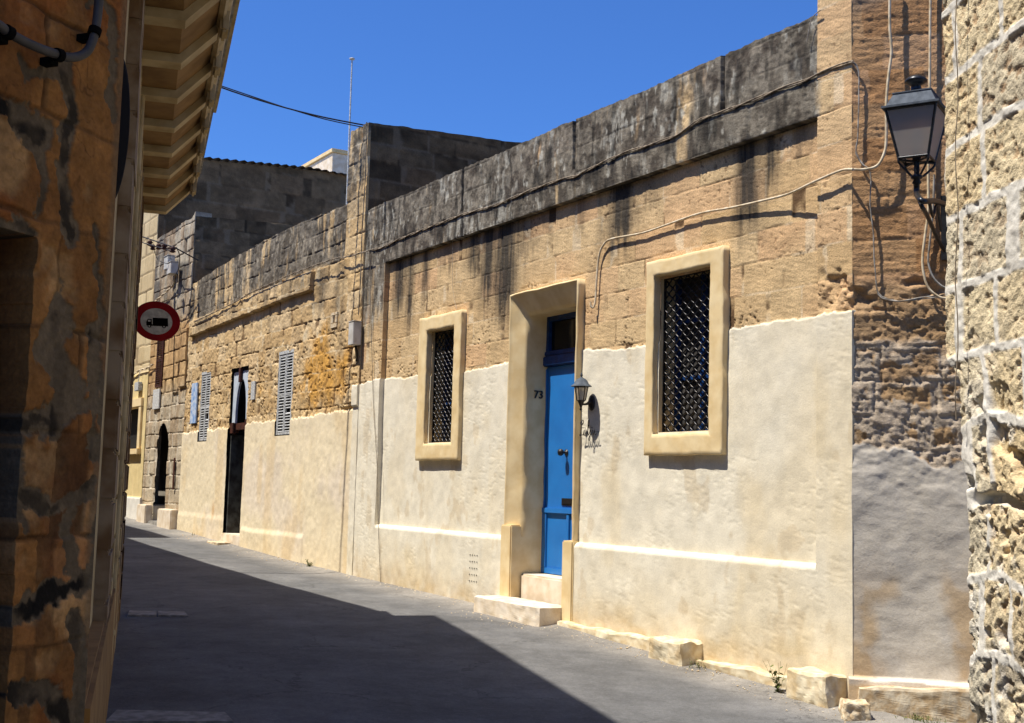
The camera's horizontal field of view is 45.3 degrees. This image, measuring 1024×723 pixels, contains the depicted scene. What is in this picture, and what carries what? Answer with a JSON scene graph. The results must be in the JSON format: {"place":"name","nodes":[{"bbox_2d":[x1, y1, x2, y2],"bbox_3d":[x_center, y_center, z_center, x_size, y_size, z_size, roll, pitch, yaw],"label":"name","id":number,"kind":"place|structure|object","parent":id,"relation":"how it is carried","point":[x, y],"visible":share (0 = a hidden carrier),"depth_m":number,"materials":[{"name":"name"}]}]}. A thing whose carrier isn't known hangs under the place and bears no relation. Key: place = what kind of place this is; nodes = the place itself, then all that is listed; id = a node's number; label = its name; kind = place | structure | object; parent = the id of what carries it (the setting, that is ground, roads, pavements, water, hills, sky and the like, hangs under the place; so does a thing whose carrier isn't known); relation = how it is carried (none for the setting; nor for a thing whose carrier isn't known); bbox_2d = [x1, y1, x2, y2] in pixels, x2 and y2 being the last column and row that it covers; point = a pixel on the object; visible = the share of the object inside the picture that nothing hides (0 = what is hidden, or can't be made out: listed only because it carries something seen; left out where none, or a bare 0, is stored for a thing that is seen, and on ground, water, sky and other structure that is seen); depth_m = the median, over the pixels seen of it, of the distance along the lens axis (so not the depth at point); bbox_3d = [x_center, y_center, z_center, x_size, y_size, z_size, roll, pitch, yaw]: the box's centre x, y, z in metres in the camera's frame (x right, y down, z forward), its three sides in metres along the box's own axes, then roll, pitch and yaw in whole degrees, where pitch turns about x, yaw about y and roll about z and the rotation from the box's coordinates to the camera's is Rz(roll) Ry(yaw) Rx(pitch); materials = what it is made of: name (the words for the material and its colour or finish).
{"place":"outdoors","nodes":[
{"label":"outdoors","id":0,"kind":"place"},
{"bbox_2d":[204,0,817,166],"label":"sky","id":1,"kind":"structure","parent":0,"point":[503,70],"materials":[{"name":"blue"}]},
{"bbox_2d":[106,517,952,722],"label":"street","id":2,"kind":"structure","parent":0,"point":[250,638],"depth_m":10.22,"materials":[{"name":"grey asphalt"}]},
{"bbox_2d":[0,0,126,722],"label":"orange stone house","id":3,"kind":"structure","parent":2,"relation":"on","point":[59,134],"depth_m":3.03,"materials":[{"name":"stone"}]},
{"bbox_2d":[0,0,102,67],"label":"conduit","id":4,"kind":"object","parent":3,"relation":"attached to","point":[89,39],"visible":1,"depth_m":2.99,"materials":[{"name":"grey plastic"}]},
{"bbox_2d":[127,610,156,616],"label":"cover slab","id":5,"kind":"structure","parent":2,"relation":"in","point":[136,613],"depth_m":12.34,"materials":[{"name":"concrete"}]},
{"bbox_2d":[84,0,239,722],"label":"building","id":6,"kind":"structure","parent":2,"relation":"on","point":[176,53],"depth_m":8.24,"materials":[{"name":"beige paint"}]},
{"bbox_2d":[116,60,129,196],"bbox_3d":[-1.613,-0.935,4.913,0.070,0.643,0.654,2,-6,-3],"label":"round sign","id":7,"kind":"object","parent":6,"relation":"attached to","point":[124,128],"visible":0.29,"depth_m":5.11,"materials":[{"name":"black metal"}]},
{"bbox_2d":[137,301,179,340],"bbox_3d":[-3.647,-0.429,12.575,0.478,0.472,0.082,3,33,-11],"label":"traffic sign","id":8,"kind":"object","parent":6,"relation":"attached to","point":[158,321],"visible":0.94,"depth_m":12.55,"materials":[{"name":"red metal"}]},
{"bbox_2d":[106,710,233,722],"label":"cover slab","id":9,"kind":"structure","parent":2,"relation":"on","point":[137,716],"depth_m":7.82,"materials":[{"name":"concrete"}]},
{"bbox_2d":[158,611,187,616],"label":"cover slab","id":10,"kind":"structure","parent":2,"relation":"in","point":[172,614],"depth_m":12.39,"materials":[{"name":"concrete"}]},
{"bbox_2d":[136,211,294,529],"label":"stone house","id":11,"kind":"structure","parent":2,"relation":"on","point":[208,242],"depth_m":25.71,"materials":[{"name":"stone"}]},
{"bbox_2d":[142,236,197,260],"bbox_3d":[-7.221,-2.328,25.275,1.957,0.644,0.588,-4,-8,44],"label":"insulator bracket","id":12,"kind":"object","parent":11,"relation":"attached to","point":[163,246],"visible":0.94,"depth_m":25.02,"materials":[{"name":"black metal"}]},
{"bbox_2d":[164,254,175,270],"bbox_3d":[-7.341,-2.113,26.254,0.165,0.300,0.340,5,-7,-31],"label":"junction box","id":13,"kind":"object","parent":11,"relation":"attached to","point":[168,257],"visible":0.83,"depth_m":26.15,"materials":[{"name":"grey paint"}]},
{"bbox_2d":[166,261,178,275],"bbox_3d":[-7.144,-1.960,25.794,0.175,0.260,0.340,5,-7,-31],"label":"junction box","id":14,"kind":"object","parent":11,"relation":"attached to","point":[172,267],"visible":0.97,"depth_m":25.67,"materials":[{"name":"plastic"}]},
{"bbox_2d":[155,275,176,300],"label":"cable","id":15,"kind":"object","parent":14,"relation":"attached to","point":[166,291],"visible":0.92,"depth_m":26.38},
{"bbox_2d":[172,247,179,401],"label":"cable","id":16,"kind":"object","parent":11,"relation":"attached to","point":[174,335],"visible":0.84,"depth_m":25.59,"materials":[{"name":"black metal"}]},
{"bbox_2d":[207,541,229,544],"bbox_3d":[-5.223,3.277,21.822,0.278,0.158,0.608,5,-7,-31],"label":"doorstep","id":17,"kind":"object","parent":2,"relation":"on","point":[218,542],"visible":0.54,"depth_m":21.62,"materials":[{"name":"stone"}]},
{"bbox_2d":[125,157,346,518],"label":"yellow house","id":18,"kind":"structure","parent":2,"relation":"on","point":[227,188],"depth_m":28.76,"materials":[{"name":"stone"}]},
{"bbox_2d":[129,397,143,454],"bbox_3d":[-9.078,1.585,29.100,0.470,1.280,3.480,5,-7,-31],"label":"window","id":19,"kind":"structure","parent":18,"relation":"in","point":[135,437],"depth_m":27.95,"materials":[{"name":"beige stone"}]},
{"bbox_2d":[134,372,141,390],"bbox_3d":[-8.511,0.445,27.946,0.090,0.452,0.360,5,-7,-31],"label":"junction box","id":20,"kind":"object","parent":18,"relation":"attached to","point":[138,386],"visible":1,"depth_m":27.81,"materials":[{"name":"grey paint"}]},
{"bbox_2d":[134,364,153,374],"bbox_3d":[-8.401,0.204,27.826,0.042,0.164,1.878,5,-7,-31],"label":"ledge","id":21,"kind":"object","parent":18,"relation":"attached to","point":[145,368],"visible":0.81,"depth_m":27.58,"materials":[{"name":"beige stone"}]},
{"bbox_2d":[302,148,347,173],"bbox_3d":[-5.202,-3.768,38.767,3.600,4.221,5.650,5,-7,-31],"label":"roof room","id":22,"kind":"object","parent":18,"relation":"on","point":[332,159],"visible":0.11,"depth_m":35.88,"materials":[{"name":"paint"}]},
{"bbox_2d":[177,122,520,574],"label":"old house","id":23,"kind":"structure","parent":2,"relation":"on","point":[269,464],"depth_m":19.67,"materials":[{"name":"stone"}]},
{"bbox_2d":[194,250,368,321],"bbox_3d":[-4.168,-1.221,20.850,0.021,0.251,8.349,5,-7,-31],"label":"cable","id":24,"kind":"object","parent":23,"relation":"attached to","point":[285,277],"visible":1,"depth_m":19.96,"materials":[{"name":"black rubber"}]},
{"bbox_2d":[346,57,354,203],"bbox_3d":[-3.247,-3.514,24.150,0.107,5.101,0.116,5,-7,-31],"label":"antenna mast","id":25,"kind":"object","parent":23,"relation":"on","point":[351,58],"visible":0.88,"depth_m":24.26,"materials":[{"name":"grey metal"}]},
{"bbox_2d":[348,320,361,364],"bbox_3d":[-2.250,-0.263,17.488,0.130,0.625,0.190,5,-7,-31],"label":"meter box","id":26,"kind":"object","parent":23,"relation":"attached to","point":[354,336],"visible":1,"depth_m":17.44,"materials":[{"name":"plastic"}]},
{"bbox_2d":[358,122,366,314],"bbox_3d":[-2.147,-2.071,17.671,0.020,2.833,0.065,5,-7,-31],"label":"cable","id":27,"kind":"object","parent":23,"relation":"attached to","point":[363,217],"visible":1,"depth_m":17.68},
{"bbox_2d":[474,595,561,626],"bbox_3d":[0.058,2.708,13.078,0.353,0.332,1.370,5,-7,-31],"label":"doorstep","id":28,"kind":"object","parent":2,"relation":"on","point":[529,612],"visible":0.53,"depth_m":12.79,"materials":[{"name":"stone"}]},
{"bbox_2d":[177,534,883,722],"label":"grit","id":29,"kind":"object","parent":2,"relation":"on","point":[557,627],"visible":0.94,"depth_m":11.69,"materials":[{"name":"stone"}]},
{"bbox_2d":[557,620,649,650],"bbox_3d":[0.950,2.714,11.786,0.176,0.287,1.695,5,-7,-31],"label":"kerb stone","id":30,"kind":"object","parent":2,"relation":"on","point":[638,641],"visible":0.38,"depth_m":11.63,"materials":[{"name":"beige stone"}]},
{"bbox_2d":[352,0,974,699],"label":"stone house","id":31,"kind":"structure","parent":2,"relation":"on","point":[762,466],"depth_m":11.10,"materials":[{"name":"stone"}]},
{"bbox_2d":[370,251,380,581],"bbox_3d":[-1.875,0.689,16.855,0.012,4.605,0.734,5,-7,-31],"label":"cable","id":32,"kind":"object","parent":31,"relation":"attached to","point":[374,418],"visible":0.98,"depth_m":16.89,"materials":[{"name":"black rubber"}]},
{"bbox_2d":[415,309,466,460],"bbox_3d":[-0.790,0.330,15.473,0.347,1.846,1.151,5,-7,-31],"label":"window","id":33,"kind":"structure","parent":31,"relation":"in","point":[449,346],"depth_m":15.59,"materials":[{"name":"beige stone"}]},
{"bbox_2d":[452,243,456,308],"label":"cable","id":34,"kind":"object","parent":31,"relation":"attached to","point":[452,268],"visible":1,"depth_m":15.37,"materials":[{"name":"brown plastic"}]},
{"bbox_2d":[541,364,574,574],"bbox_3d":[0.597,1.176,13.399,0.159,2.305,1.000,5,-7,-31],"label":"door","id":35,"kind":"structure","parent":31,"relation":"in","point":[559,409],"depth_m":13.60,"materials":[{"name":"blue paint"}]},
{"bbox_2d":[571,372,594,410],"bbox_3d":[0.717,0.306,12.489,0.243,0.388,0.216,5,-7,-31],"label":"wall lantern","id":36,"kind":"object","parent":31,"relation":"attached to","point":[581,385],"depth_m":12.45,"materials":[{"name":"black metal"}]},
{"bbox_2d":[579,420,596,440],"bbox_3d":[0.797,0.702,12.494,0.061,0.222,0.305,5,-7,-31],"label":"name sign","id":37,"kind":"object","parent":31,"relation":"attached to","point":[588,427],"visible":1,"depth_m":12.48,"materials":[{"name":"black metal"}]},
{"bbox_2d":[369,60,853,250],"bbox_3d":[0.324,-1.970,13.595,0.022,0.154,9.188,5,-7,-31],"label":"cable","id":38,"kind":"object","parent":31,"relation":"attached to","point":[717,113],"visible":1,"depth_m":11.85,"materials":[{"name":"black rubber"}]},
{"bbox_2d":[644,245,729,455],"bbox_3d":[1.705,-0.059,11.340,0.347,1.864,1.132,5,-7,-31],"label":"window","id":39,"kind":"structure","parent":31,"relation":"in","point":[695,307],"depth_m":11.44,"materials":[{"name":"beige stone"}]},
{"bbox_2d":[590,168,853,308],"bbox_3d":[1.755,-1.029,11.073,0.093,0.707,3.662,5,-7,-30],"label":"cable","id":40,"kind":"object","parent":31,"relation":"attached to","point":[737,206],"visible":1,"depth_m":11.14,"materials":[{"name":"beige plastic"}]},
{"bbox_2d":[806,10,820,41],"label":"cable","id":41,"kind":"object","parent":31,"relation":"attached to","point":[810,23],"visible":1,"depth_m":10.09,"materials":[{"name":"grey plastic"}]},
{"bbox_2d":[854,0,892,170],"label":"cable","id":42,"kind":"object","parent":31,"relation":"attached to","point":[886,92],"visible":0.98,"depth_m":9.55,"materials":[{"name":"beige plastic"}]},
{"bbox_2d":[853,62,940,301],"bbox_3d":[2.976,-1.408,9.500,0.646,1.918,0.024,0,-6,13],"label":"cable","id":43,"kind":"object","parent":31,"relation":"attached to","point":[878,293],"visible":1,"depth_m":9.50,"materials":[{"name":"grey plastic"}]},
{"bbox_2d":[881,75,946,259],"bbox_3d":[3.051,-1.460,9.134,0.410,1.295,0.916,-2,-7,31],"label":"street lamp","id":44,"kind":"object","parent":31,"relation":"attached to","point":[915,116],"visible":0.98,"depth_m":8.94,"materials":[{"name":"black metal"}]},
{"bbox_2d":[921,0,945,299],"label":"cable","id":45,"kind":"object","parent":31,"relation":"attached to","point":[928,177],"visible":0.69,"depth_m":9.43,"materials":[{"name":"beige plastic"}]},
{"bbox_2d":[927,174,944,287],"bbox_3d":[3.250,-0.995,9.383,0.145,0.890,0.016,0,-6,12],"label":"cable","id":46,"kind":"object","parent":31,"relation":"attached to","point":[928,253],"visible":0.78,"depth_m":9.38,"materials":[{"name":"grey plastic"}]},
{"bbox_2d":[648,636,702,665],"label":"guard block","id":47,"kind":"structure","parent":2,"relation":"on","point":[676,651],"depth_m":10.67,"materials":[{"name":"stone"}]},
{"bbox_2d":[696,659,786,689],"bbox_3d":[1.957,2.655,10.109,0.173,0.288,1.256,5,-7,-31],"label":"kerb stone","id":48,"kind":"object","parent":2,"relation":"on","point":[757,674],"visible":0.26,"depth_m":10.05,"materials":[{"name":"beige stone"}]},
{"bbox_2d":[763,661,787,692],"bbox_3d":[2.074,2.468,9.599,0.145,0.262,0.211,3,-6,-14],"label":"weed","id":49,"kind":"object","parent":2,"relation":"on","point":[777,686],"visible":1,"depth_m":9.61,"materials":[{"name":"green plant"}]},
{"bbox_2d":[786,666,846,707],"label":"guard block","id":50,"kind":"structure","parent":2,"relation":"on","point":[815,686],"depth_m":9.23,"materials":[{"name":"stone"}]},
{"bbox_2d":[838,698,870,720],"bbox_3d":[2.475,2.514,8.826,0.228,0.163,0.154,1,-6,0],"label":"loose stone","id":51,"kind":"object","parent":2,"relation":"on","point":[854,710],"visible":0.96,"depth_m":8.76,"materials":[{"name":"beige stone"}]},
{"bbox_2d":[857,685,976,722],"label":"kerb stone","id":52,"kind":"object","parent":2,"relation":"on","point":[952,704],"visible":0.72,"depth_m":8.94,"materials":[{"name":"beige stone"}]},
{"bbox_2d":[895,713,945,722],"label":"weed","id":53,"kind":"object","parent":2,"relation":"on","point":[920,718],"visible":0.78,"depth_m":8.80,"materials":[{"name":"green plant"}]},
{"bbox_2d":[941,0,1023,722],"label":"rough stone wall","id":54,"kind":"structure","parent":2,"relation":"on","point":[990,186],"depth_m":4.24,"materials":[{"name":"stone"}]},
{"bbox_2d":[955,0,958,419],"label":"thin wire","id":55,"kind":"object","parent":54,"relation":"attached to","point":[958,211],"visible":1,"depth_m":4.43,"materials":[{"name":"grey metal"}]},
{"bbox_3d":[-9.367,-0.980,15.925,6.060,8.750,11.146,5,-7,-31],"label":"shaded row house","id":56,"kind":"object","parent":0,"visible":0},
{"bbox_2d":[222,86,363,127],"bbox_3d":[-4.387,-4.238,17.554,4.588,1.395,0.038,3,-6,-13],"label":"overhead cable","id":57,"kind":"object","parent":56,"relation":"attached to","point":[271,103],"visible":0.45,"depth_m":17.77,"materials":[{"name":"black rubber"}]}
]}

